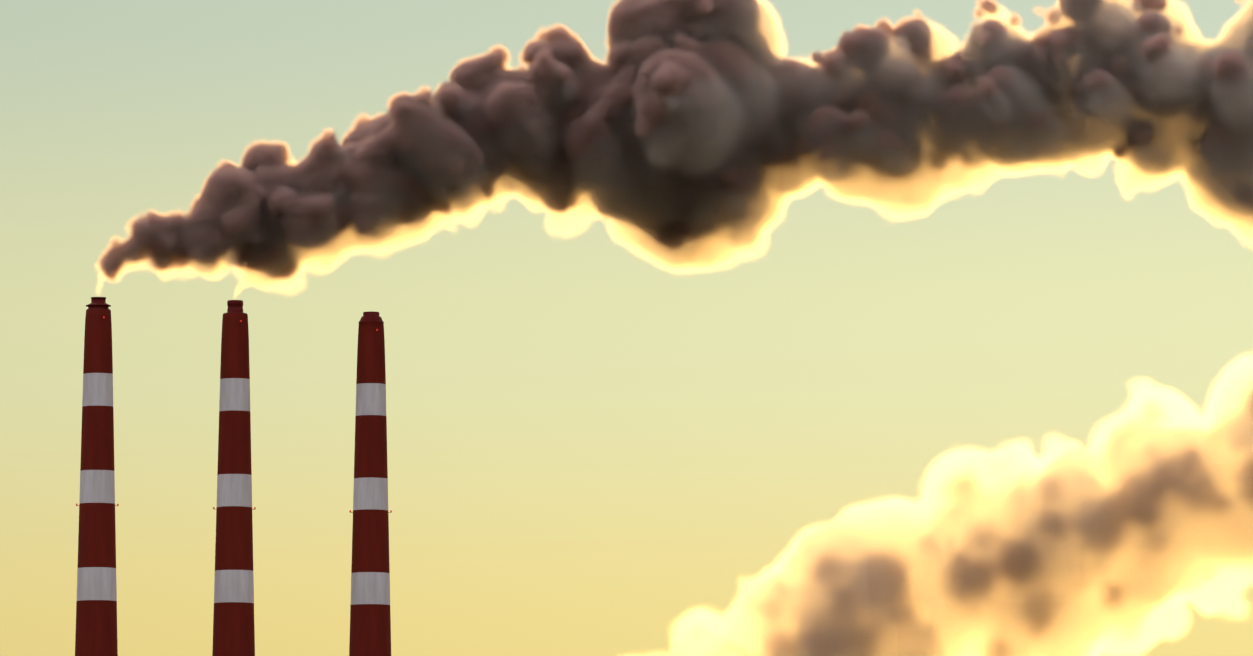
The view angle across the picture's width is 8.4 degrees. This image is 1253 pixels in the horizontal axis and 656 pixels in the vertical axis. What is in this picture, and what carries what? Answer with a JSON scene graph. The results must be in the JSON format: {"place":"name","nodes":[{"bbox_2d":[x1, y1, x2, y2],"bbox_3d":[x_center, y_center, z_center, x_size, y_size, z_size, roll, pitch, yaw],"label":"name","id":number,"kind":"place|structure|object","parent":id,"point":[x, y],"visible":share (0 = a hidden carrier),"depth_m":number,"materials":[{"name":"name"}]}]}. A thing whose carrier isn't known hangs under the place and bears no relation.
{"place":"outdoors","nodes":[
{"label":"outdoors","id":0,"kind":"place"},
{"bbox_2d":[75,297,118,655],"bbox_3d":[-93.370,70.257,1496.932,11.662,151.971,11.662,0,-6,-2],"label":"stack","id":1,"kind":"object","parent":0,"point":[96,618],"visible":1,"depth_m":1498.37,"materials":[{"name":"metal"}]},
{"bbox_2d":[212,300,255,655],"bbox_3d":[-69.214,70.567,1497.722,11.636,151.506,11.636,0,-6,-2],"label":"stack","id":2,"kind":"object","parent":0,"point":[233,626],"visible":1,"depth_m":1499.16,"materials":[{"name":"metal"}]},
{"bbox_2d":[349,311,391,655],"bbox_3d":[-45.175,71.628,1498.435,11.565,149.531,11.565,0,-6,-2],"label":"stack","id":3,"kind":"object","parent":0,"point":[370,623],"visible":1,"depth_m":1499.93,"materials":[{"name":"metal"}]},
{"bbox_2d":[0,0,1252,655],"label":"sky","id":4,"kind":"structure","parent":0,"point":[711,327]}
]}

